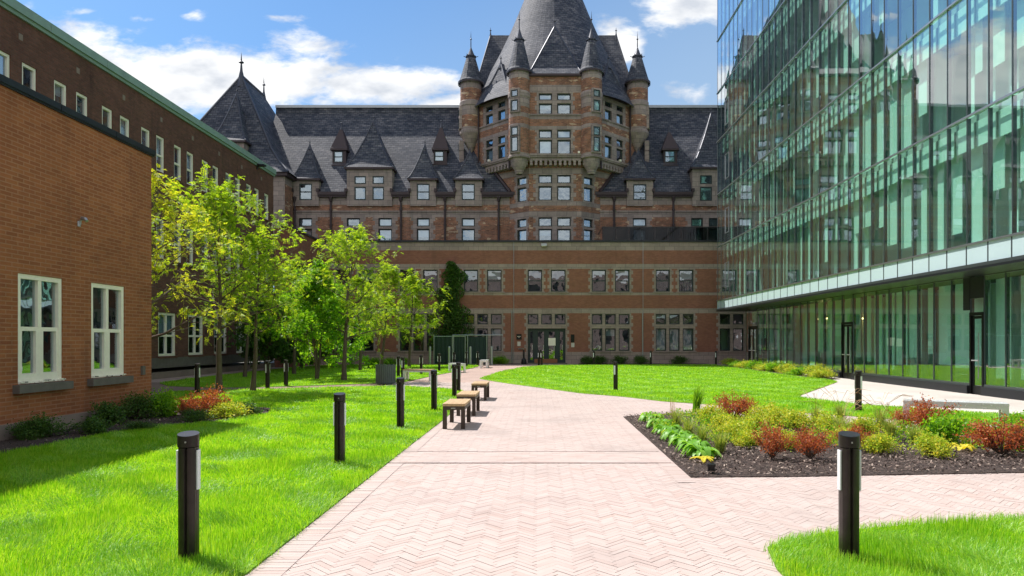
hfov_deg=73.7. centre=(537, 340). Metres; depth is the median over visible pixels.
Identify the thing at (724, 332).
window
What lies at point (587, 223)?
window
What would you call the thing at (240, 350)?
window
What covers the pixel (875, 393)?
plaza
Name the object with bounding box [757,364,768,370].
gold leaf shrub
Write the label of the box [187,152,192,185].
window
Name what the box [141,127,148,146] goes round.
window
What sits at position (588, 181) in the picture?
window
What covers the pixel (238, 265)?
window
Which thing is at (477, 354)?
bollard light
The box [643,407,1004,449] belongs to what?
ground cover
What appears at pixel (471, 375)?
paving
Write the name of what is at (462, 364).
bench
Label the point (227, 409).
gold leaf shrub
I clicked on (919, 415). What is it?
barberry shrub
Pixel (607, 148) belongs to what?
window
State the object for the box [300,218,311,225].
window
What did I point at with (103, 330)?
window
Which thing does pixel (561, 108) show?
window
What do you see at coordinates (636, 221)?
window
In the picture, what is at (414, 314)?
window
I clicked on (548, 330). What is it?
door
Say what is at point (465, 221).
window
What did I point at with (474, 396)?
bench
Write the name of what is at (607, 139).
window
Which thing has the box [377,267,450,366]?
tree
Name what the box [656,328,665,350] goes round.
window
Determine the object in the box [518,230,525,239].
window
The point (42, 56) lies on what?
brick building
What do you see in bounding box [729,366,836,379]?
mulch bed
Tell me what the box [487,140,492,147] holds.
window
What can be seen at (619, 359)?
shrub
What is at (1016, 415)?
leafy shrub
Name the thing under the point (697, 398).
ornamental grass
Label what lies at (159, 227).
window
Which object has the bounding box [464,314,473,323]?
window
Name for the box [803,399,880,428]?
ornamental grass
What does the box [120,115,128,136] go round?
window
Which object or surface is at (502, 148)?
window
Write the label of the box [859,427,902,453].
gold leaf shrub
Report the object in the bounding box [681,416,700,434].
ornamental grass
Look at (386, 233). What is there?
window
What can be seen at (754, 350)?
door
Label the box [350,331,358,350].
window
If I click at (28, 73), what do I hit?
window
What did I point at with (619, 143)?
window
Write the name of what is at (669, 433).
hosta plant
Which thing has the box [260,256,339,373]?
tree
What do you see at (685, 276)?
window
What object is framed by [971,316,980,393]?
door
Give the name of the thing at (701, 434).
ornamental grass
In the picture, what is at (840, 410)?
ornamental grass
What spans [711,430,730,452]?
ornamental grass
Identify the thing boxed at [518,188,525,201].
window
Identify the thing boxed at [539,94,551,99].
window
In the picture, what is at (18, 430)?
shrub
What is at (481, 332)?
window
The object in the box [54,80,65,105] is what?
window
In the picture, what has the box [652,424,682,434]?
hosta plant
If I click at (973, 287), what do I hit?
door panel
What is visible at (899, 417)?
barberry shrub
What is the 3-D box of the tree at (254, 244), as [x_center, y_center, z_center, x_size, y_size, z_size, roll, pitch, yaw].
[-9.053,-0.932,21.783,3.305,5.186,2.925,0,0,-25]
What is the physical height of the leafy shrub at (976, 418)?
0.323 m
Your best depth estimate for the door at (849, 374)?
29.30 m
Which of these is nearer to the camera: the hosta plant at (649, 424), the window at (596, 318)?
the hosta plant at (649, 424)
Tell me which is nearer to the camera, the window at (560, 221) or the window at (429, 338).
the window at (429, 338)
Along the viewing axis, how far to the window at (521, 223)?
53.08 m
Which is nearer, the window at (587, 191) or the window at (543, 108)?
the window at (543, 108)
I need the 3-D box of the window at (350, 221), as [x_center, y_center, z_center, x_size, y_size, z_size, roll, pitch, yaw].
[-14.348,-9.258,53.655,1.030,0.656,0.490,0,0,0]
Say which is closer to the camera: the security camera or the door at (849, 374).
the security camera
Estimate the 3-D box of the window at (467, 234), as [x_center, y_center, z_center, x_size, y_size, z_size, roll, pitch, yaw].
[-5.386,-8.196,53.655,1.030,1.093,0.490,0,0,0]
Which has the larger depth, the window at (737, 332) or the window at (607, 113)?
the window at (607, 113)
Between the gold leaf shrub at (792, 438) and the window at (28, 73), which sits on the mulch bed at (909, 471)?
the gold leaf shrub at (792, 438)
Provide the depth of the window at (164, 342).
30.81 m
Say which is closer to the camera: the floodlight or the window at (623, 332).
the floodlight
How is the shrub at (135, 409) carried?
on the mulch bed at (51, 437)
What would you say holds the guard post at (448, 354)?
on the lawn at (299, 379)
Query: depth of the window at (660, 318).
49.30 m
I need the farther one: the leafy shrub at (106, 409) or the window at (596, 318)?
the window at (596, 318)
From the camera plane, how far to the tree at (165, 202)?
17.94 m
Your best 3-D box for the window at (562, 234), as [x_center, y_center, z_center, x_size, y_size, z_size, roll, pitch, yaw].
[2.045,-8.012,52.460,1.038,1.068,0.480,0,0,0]
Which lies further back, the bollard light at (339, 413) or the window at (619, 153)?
the window at (619, 153)
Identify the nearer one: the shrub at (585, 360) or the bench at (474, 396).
the bench at (474, 396)
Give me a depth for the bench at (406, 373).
28.07 m
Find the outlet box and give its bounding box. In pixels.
[141,366,145,374]
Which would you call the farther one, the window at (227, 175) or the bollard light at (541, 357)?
the bollard light at (541, 357)
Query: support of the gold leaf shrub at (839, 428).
on the mulch bed at (909, 471)
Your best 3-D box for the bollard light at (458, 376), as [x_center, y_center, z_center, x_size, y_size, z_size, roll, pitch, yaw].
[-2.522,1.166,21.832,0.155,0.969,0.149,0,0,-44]
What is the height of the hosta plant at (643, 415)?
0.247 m
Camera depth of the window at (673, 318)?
49.30 m
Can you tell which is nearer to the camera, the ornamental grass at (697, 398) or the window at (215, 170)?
the ornamental grass at (697, 398)
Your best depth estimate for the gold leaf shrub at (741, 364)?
40.31 m
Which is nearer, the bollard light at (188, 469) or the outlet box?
the bollard light at (188, 469)
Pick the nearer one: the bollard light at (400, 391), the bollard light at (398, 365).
the bollard light at (400, 391)
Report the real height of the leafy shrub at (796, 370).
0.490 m
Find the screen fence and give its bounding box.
[433,335,486,363]
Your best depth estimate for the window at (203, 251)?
34.16 m
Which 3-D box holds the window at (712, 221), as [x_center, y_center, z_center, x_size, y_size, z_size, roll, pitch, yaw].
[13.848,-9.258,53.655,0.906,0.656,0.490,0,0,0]
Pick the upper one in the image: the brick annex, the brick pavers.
the brick annex
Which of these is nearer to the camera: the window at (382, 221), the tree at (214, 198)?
the tree at (214, 198)
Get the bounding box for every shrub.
[4,417,50,440]
[16,411,74,438]
[63,414,122,434]
[87,398,136,424]
[114,387,168,419]
[117,420,159,430]
[143,386,180,416]
[168,406,217,422]
[174,393,199,413]
[183,383,232,415]
[204,398,252,418]
[235,399,263,415]
[363,358,384,363]
[383,357,396,364]
[488,354,508,363]
[579,355,595,363]
[591,355,607,363]
[611,353,627,363]
[629,354,649,363]
[668,355,691,363]
[694,402,731,418]
[703,408,738,432]
[708,388,752,417]
[712,419,759,441]
[719,357,738,365]
[725,359,742,366]
[729,426,762,447]
[735,411,767,431]
[737,359,754,367]
[740,396,759,415]
[741,399,780,421]
[745,359,765,368]
[750,420,796,458]
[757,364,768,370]
[759,402,792,426]
[763,361,782,371]
[770,426,803,451]
[771,405,814,428]
[772,362,796,372]
[777,366,794,373]
[781,365,805,374]
[785,422,836,457]
[800,363,825,376]
[806,367,837,377]
[807,406,847,429]
[824,423,850,441]
[828,421,874,444]
[847,411,884,432]
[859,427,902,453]
[886,404,914,427]
[903,428,957,459]
[904,392,963,428]
[907,407,971,443]
[952,413,1023,454]
[957,415,995,433]
[990,410,1023,426]
[990,412,1023,450]
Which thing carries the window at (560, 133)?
in the grand hotel
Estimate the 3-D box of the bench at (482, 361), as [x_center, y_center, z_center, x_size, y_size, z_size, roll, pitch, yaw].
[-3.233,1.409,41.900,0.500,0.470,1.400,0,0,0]
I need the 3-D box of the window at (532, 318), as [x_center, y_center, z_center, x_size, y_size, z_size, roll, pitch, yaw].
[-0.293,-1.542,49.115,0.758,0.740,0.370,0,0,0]
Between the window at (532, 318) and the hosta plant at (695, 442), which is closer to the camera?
the hosta plant at (695, 442)
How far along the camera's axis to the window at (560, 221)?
52.70 m
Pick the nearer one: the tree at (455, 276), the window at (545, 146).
the tree at (455, 276)
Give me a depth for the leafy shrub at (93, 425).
11.82 m
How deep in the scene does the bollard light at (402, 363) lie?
28.39 m
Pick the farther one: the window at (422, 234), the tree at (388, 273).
the window at (422, 234)
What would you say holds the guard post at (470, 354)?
on the paving
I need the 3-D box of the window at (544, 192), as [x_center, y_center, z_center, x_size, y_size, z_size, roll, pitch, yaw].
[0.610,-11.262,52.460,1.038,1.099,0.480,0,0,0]
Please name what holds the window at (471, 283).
in the brick annex
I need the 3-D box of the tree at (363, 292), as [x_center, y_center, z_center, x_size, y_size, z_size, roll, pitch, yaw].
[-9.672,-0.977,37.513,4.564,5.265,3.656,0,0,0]
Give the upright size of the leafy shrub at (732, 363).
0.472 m
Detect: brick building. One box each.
[0,0,275,379]
[0,74,155,440]
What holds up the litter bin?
on the paving
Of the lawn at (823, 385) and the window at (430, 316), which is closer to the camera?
the lawn at (823, 385)
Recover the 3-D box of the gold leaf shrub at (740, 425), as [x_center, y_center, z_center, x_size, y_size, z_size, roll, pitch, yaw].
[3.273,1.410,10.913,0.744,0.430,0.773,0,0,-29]
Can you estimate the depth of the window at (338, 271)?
49.30 m
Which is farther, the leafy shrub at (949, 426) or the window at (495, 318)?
the window at (495, 318)
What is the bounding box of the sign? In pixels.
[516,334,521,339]
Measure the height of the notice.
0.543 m
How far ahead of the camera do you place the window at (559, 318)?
49.30 m
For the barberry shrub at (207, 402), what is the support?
on the mulch bed at (51, 437)
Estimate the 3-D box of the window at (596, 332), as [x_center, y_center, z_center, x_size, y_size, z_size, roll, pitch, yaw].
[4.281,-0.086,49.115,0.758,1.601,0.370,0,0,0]
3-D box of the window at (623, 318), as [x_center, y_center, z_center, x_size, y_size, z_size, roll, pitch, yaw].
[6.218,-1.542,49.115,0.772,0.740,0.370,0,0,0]
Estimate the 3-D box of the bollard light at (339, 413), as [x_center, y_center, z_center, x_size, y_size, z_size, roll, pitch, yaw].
[-2.593,1.166,8.968,0.155,0.969,0.149,0,0,30]
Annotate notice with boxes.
[548,338,555,345]
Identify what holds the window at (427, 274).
in the brick annex
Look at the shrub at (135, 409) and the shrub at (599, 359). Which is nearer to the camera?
the shrub at (135, 409)
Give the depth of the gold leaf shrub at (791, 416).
12.50 m
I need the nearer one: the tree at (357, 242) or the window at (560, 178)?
the tree at (357, 242)
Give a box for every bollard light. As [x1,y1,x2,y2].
[176,431,200,560]
[194,363,199,393]
[265,360,269,388]
[284,360,287,385]
[333,392,345,463]
[396,377,404,427]
[397,356,399,376]
[401,357,404,376]
[419,355,422,373]
[430,370,437,409]
[438,353,440,370]
[452,364,456,396]
[456,362,460,390]
[465,352,467,365]
[476,351,478,365]
[540,351,542,364]
[613,361,617,389]
[837,431,860,561]
[855,370,861,409]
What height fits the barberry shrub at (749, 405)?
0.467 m
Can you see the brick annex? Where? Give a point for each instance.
(609, 299)
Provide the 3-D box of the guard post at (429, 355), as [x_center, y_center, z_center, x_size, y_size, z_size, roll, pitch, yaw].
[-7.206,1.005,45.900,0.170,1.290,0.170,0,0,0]
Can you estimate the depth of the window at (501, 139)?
53.32 m
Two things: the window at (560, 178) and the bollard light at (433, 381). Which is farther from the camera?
the window at (560, 178)
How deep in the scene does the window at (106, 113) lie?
26.53 m
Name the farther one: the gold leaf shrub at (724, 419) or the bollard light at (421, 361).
the bollard light at (421, 361)
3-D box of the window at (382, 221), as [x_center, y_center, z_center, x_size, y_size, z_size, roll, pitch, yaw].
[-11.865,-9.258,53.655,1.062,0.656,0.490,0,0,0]
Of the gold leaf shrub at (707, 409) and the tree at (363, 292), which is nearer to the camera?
the gold leaf shrub at (707, 409)
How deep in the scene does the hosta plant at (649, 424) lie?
12.71 m
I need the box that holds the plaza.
[802,374,1023,413]
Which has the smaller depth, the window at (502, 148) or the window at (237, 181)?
the window at (237, 181)
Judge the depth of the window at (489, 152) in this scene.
54.33 m
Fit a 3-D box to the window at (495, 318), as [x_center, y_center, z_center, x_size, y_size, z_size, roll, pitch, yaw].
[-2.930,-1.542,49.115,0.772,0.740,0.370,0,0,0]
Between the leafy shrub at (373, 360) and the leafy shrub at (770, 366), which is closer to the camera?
the leafy shrub at (770, 366)
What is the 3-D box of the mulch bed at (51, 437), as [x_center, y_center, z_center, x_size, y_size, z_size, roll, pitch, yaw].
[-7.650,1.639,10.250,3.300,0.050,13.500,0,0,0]
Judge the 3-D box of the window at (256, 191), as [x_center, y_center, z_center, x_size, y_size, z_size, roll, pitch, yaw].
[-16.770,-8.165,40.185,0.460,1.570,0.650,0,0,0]
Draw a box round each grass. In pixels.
[666,410,683,426]
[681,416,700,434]
[689,425,710,441]
[692,386,707,411]
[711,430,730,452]
[800,390,843,423]
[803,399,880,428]
[814,387,870,418]
[851,399,931,440]
[861,393,912,428]
[903,424,930,444]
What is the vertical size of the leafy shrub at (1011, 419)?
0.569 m
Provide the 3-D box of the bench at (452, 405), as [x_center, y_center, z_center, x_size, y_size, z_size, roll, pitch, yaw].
[-1.555,1.409,13.278,0.420,0.470,1.123,0,0,0]
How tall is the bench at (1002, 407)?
0.470 m
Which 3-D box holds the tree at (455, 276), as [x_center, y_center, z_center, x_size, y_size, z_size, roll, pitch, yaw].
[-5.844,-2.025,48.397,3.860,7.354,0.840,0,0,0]
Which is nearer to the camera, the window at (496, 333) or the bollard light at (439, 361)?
the bollard light at (439, 361)
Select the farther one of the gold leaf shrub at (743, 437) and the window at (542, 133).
the window at (542, 133)
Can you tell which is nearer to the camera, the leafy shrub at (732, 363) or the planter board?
the leafy shrub at (732, 363)
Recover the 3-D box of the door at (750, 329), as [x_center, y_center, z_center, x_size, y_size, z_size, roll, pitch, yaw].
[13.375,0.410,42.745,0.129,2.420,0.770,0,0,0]
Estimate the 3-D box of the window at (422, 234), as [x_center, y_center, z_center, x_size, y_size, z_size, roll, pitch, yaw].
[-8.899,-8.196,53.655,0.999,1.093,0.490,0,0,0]
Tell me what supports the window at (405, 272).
in the brick annex
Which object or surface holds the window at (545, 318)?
in the brick annex
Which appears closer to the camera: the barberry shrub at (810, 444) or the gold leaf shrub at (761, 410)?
the barberry shrub at (810, 444)
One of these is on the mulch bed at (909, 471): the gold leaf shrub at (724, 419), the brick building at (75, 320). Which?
the gold leaf shrub at (724, 419)
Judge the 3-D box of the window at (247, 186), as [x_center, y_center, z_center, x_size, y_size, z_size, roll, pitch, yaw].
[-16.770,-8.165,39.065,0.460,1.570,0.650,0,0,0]
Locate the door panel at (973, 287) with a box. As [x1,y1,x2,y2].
[963,276,983,310]
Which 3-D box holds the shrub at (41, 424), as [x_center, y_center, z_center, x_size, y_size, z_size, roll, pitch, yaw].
[-8.273,1.405,11.456,0.808,0.444,0.909,0,0,-3]
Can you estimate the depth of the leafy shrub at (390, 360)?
46.14 m
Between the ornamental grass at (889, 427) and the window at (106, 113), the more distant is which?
the window at (106, 113)
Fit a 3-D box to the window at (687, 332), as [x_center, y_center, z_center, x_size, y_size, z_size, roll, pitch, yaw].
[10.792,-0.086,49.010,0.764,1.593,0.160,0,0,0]
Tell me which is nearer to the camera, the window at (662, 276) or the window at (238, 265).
the window at (238, 265)
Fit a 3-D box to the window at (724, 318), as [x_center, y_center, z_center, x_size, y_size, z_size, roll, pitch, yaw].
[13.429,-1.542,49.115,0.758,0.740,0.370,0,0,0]
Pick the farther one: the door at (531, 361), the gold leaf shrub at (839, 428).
the door at (531, 361)
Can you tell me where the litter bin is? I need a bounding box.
[376,364,395,383]
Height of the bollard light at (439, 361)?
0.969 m
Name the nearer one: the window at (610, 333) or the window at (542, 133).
the window at (610, 333)
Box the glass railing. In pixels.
[598,227,716,239]
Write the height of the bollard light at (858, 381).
0.969 m
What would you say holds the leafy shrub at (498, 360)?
on the mulch bed
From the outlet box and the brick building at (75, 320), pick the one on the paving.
the brick building at (75, 320)
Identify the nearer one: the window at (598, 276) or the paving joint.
the paving joint
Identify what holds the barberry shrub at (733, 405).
on the mulch bed at (909, 471)
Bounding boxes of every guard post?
[429,346,430,364]
[448,346,449,362]
[469,346,471,364]
[490,346,492,364]
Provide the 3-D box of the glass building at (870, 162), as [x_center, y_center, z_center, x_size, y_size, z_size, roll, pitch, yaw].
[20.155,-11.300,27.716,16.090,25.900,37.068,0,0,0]
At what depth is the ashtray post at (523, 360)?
48.01 m
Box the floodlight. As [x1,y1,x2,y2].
[256,164,265,168]
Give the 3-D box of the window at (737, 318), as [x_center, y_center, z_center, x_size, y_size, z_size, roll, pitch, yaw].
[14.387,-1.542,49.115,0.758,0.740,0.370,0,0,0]
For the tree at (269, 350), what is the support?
on the lawn at (299, 379)
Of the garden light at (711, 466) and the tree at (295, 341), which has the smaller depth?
the garden light at (711, 466)
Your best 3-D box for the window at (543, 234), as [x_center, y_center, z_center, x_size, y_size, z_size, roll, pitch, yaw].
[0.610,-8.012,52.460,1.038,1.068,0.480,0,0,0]
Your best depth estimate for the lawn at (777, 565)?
5.15 m
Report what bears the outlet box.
attached to the brick building at (75, 320)
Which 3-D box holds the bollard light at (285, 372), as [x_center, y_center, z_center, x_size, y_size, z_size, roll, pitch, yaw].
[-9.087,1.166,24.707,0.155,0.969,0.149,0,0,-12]
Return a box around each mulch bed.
[0,406,269,453]
[580,363,704,363]
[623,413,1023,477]
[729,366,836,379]
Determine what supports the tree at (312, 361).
on the lawn at (299, 379)
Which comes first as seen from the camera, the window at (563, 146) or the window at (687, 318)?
the window at (687, 318)
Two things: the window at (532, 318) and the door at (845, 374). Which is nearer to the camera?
the door at (845, 374)
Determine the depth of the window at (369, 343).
49.30 m
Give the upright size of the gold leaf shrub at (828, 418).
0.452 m
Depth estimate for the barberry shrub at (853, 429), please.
10.09 m
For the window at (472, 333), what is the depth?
49.07 m
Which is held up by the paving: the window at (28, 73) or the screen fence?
the screen fence
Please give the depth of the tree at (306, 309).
28.56 m
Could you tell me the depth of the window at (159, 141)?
30.14 m
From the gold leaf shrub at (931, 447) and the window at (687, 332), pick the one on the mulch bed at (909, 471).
the gold leaf shrub at (931, 447)
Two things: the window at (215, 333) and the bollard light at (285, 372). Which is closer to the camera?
the bollard light at (285, 372)
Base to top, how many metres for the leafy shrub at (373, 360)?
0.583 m
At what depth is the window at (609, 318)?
49.30 m
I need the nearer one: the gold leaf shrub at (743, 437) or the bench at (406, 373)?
the gold leaf shrub at (743, 437)
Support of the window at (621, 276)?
in the brick annex
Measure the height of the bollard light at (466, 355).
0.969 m
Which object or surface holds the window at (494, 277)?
in the brick annex
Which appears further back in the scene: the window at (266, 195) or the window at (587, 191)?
the window at (587, 191)
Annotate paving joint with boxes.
[418,451,658,451]
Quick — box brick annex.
[273,226,745,366]
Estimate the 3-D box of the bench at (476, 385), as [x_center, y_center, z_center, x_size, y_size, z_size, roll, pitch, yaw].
[-1.600,1.409,19.308,0.420,0.470,1.123,0,0,0]
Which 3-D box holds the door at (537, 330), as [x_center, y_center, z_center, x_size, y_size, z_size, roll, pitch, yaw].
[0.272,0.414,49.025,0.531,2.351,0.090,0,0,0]
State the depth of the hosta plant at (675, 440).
10.54 m
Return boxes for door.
[530,330,533,362]
[537,330,544,358]
[548,330,554,358]
[559,330,563,362]
[748,328,752,360]
[752,328,756,361]
[842,325,847,377]
[847,324,850,378]
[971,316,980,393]
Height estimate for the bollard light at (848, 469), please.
0.969 m
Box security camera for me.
[77,217,88,226]
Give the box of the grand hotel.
[200,0,716,282]
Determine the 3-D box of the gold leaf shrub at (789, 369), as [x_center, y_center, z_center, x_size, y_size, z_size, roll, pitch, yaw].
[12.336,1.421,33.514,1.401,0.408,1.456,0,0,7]
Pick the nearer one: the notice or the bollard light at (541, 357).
the bollard light at (541, 357)
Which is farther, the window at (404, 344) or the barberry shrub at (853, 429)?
the window at (404, 344)
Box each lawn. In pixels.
[0,386,451,575]
[160,365,474,387]
[480,365,997,425]
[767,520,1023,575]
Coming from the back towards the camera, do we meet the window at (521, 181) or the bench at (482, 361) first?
the window at (521, 181)
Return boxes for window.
[0,51,8,77]
[18,273,65,383]
[22,62,35,90]
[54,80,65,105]
[76,92,86,115]
[91,283,124,377]
[102,106,111,128]
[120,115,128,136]
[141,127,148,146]
[156,135,163,172]
[156,218,163,258]
[158,312,174,355]
[174,145,180,180]
[174,225,180,262]
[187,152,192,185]
[187,228,192,264]
[188,315,202,354]
[202,160,206,191]
[202,235,206,266]
[213,166,217,188]
[214,317,225,353]
[226,173,229,200]
[226,245,229,272]
[235,178,239,206]
[235,244,239,273]
[236,319,242,352]
[246,184,249,211]
[255,188,257,214]
[264,193,267,219]
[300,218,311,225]
[301,229,311,235]
[336,270,349,291]
[347,218,359,225]
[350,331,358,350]
[360,270,373,291]
[363,328,373,350]
[379,218,391,225]
[379,229,391,239]
[400,270,413,291]
[400,328,409,350]
[414,314,423,323]
[414,328,423,350]
[417,218,429,225]
[417,229,429,239]
[423,270,437,291]
[427,314,437,323]
[427,328,437,350]
[462,218,474,225]
[462,229,474,239]
[464,270,477,291]
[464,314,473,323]
[464,328,473,344]
[477,314,487,323]
[477,328,487,350]
[487,114,492,123]
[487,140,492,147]
[487,149,492,161]
[487,270,501,291]
[491,314,501,323]
[491,328,501,350]
[499,110,504,119]
[499,136,504,143]
[499,145,504,158]
[518,177,525,185]
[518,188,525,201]
[518,219,525,227]
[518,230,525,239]
[528,270,541,291]
[528,314,537,323]
[538,175,551,182]
[538,186,551,199]
[538,218,551,225]
[538,229,551,239]
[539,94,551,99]
[539,104,551,113]
[539,130,551,137]
[539,140,551,152]
[541,314,551,323]
[551,270,564,291]
[555,314,564,323]
[557,94,570,99]
[557,104,570,113]
[557,130,570,137]
[557,140,570,152]
[557,175,570,182]
[557,186,570,199]
[557,218,570,225]
[557,229,570,239]
[584,177,591,185]
[584,187,591,201]
[584,219,591,227]
[584,230,591,239]
[592,270,605,291]
[592,314,601,323]
[592,328,601,350]
[605,110,610,119]
[605,136,610,143]
[605,145,610,158]
[605,314,615,323]
[605,328,615,350]
[615,270,628,291]
[617,114,621,123]
[617,140,621,147]
[617,149,621,160]
[619,314,628,323]
[619,328,628,350]
[633,218,645,225]
[656,270,669,291]
[656,314,665,323]
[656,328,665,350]
[669,314,678,323]
[669,328,678,350]
[679,270,692,291]
[683,314,692,323]
[683,328,692,350]
[691,218,701,225]
[709,218,716,225]
[720,314,729,323]
[720,328,729,350]
[733,314,742,323]
[733,328,742,350]
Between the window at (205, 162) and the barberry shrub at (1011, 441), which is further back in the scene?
the window at (205, 162)
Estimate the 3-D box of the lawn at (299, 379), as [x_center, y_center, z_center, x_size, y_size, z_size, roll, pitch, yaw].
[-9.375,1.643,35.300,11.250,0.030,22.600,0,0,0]
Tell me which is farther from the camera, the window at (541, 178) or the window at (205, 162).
the window at (541, 178)
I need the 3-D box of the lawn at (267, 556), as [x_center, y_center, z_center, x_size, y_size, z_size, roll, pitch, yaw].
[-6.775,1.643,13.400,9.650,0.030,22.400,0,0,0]
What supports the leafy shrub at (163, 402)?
on the mulch bed at (51, 437)
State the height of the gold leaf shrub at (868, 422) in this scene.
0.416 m
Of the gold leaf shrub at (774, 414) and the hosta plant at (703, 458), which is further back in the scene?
the gold leaf shrub at (774, 414)
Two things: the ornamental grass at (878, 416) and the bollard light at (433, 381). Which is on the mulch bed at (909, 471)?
the ornamental grass at (878, 416)
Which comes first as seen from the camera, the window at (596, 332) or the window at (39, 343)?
the window at (39, 343)
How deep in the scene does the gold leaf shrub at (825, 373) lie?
29.72 m
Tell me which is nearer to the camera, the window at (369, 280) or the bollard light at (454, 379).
the bollard light at (454, 379)
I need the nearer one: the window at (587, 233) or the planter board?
the planter board
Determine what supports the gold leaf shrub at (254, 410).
on the mulch bed at (51, 437)
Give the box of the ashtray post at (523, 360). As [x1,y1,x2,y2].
[521,350,526,363]
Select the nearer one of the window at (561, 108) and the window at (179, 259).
the window at (179, 259)
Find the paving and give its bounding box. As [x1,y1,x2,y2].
[151,364,1023,575]
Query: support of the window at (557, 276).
in the brick annex
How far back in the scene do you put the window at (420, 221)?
53.55 m
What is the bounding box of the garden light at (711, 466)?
[707,463,715,472]
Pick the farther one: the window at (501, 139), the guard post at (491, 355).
the window at (501, 139)
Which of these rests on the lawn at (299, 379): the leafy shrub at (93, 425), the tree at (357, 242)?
the tree at (357, 242)
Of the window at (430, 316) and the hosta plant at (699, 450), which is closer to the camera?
the hosta plant at (699, 450)
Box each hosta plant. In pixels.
[638,412,664,422]
[646,418,670,428]
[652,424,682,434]
[660,428,691,441]
[668,433,701,446]
[674,439,710,454]
[680,443,722,460]
[690,456,713,463]
[950,443,975,452]
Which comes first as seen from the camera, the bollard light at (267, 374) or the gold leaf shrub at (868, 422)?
the gold leaf shrub at (868, 422)
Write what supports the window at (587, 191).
in the grand hotel
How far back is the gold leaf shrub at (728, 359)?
43.87 m
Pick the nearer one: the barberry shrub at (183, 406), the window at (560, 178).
the barberry shrub at (183, 406)
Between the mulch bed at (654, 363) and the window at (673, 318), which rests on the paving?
the mulch bed at (654, 363)
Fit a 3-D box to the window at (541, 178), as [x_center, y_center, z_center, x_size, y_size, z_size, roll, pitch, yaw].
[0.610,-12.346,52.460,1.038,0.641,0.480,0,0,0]
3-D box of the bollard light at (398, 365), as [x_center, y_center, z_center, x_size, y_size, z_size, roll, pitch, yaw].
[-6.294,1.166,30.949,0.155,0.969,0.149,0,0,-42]
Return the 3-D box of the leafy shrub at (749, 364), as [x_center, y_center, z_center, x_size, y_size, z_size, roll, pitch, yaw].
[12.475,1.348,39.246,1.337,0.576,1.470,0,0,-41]
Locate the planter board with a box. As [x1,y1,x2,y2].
[534,359,556,362]
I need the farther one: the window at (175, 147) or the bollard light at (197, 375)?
the window at (175, 147)
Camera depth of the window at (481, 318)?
49.30 m
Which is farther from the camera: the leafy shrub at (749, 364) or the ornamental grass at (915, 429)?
the leafy shrub at (749, 364)
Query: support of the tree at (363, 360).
on the lawn at (299, 379)
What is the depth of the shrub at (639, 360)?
47.93 m
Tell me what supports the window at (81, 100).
in the brick building at (42, 56)
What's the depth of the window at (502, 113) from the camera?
53.32 m
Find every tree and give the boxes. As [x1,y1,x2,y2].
[151,161,330,392]
[151,163,254,345]
[197,231,303,390]
[221,263,289,376]
[225,291,313,370]
[252,258,372,378]
[259,224,413,380]
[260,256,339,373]
[266,263,332,367]
[307,294,376,367]
[331,274,404,369]
[356,259,430,364]
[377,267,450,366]
[427,261,474,351]
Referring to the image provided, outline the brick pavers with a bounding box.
[244,382,1023,575]
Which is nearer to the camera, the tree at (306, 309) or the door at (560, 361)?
the tree at (306, 309)
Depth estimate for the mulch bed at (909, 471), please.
9.09 m
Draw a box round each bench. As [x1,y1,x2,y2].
[403,369,434,380]
[442,399,470,428]
[448,363,465,372]
[456,391,479,415]
[471,381,488,400]
[479,360,488,367]
[903,398,1008,427]
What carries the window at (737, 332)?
in the brick annex
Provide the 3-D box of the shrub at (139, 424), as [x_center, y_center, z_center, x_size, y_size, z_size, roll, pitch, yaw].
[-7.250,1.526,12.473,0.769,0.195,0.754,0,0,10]
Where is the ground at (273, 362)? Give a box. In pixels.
[239,361,980,394]
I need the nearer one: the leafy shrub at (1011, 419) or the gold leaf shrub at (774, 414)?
the leafy shrub at (1011, 419)
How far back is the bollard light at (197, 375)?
20.65 m
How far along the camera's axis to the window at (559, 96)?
51.87 m
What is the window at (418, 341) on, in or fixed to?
in the brick annex
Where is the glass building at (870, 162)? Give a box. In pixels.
[716,0,1023,400]
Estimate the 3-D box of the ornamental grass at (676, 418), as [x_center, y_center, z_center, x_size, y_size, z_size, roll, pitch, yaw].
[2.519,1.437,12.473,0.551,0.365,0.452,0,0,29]
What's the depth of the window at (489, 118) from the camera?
54.58 m
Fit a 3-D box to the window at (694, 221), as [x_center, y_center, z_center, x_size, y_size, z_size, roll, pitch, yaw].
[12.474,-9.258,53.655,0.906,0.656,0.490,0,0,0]
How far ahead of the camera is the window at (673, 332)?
49.07 m

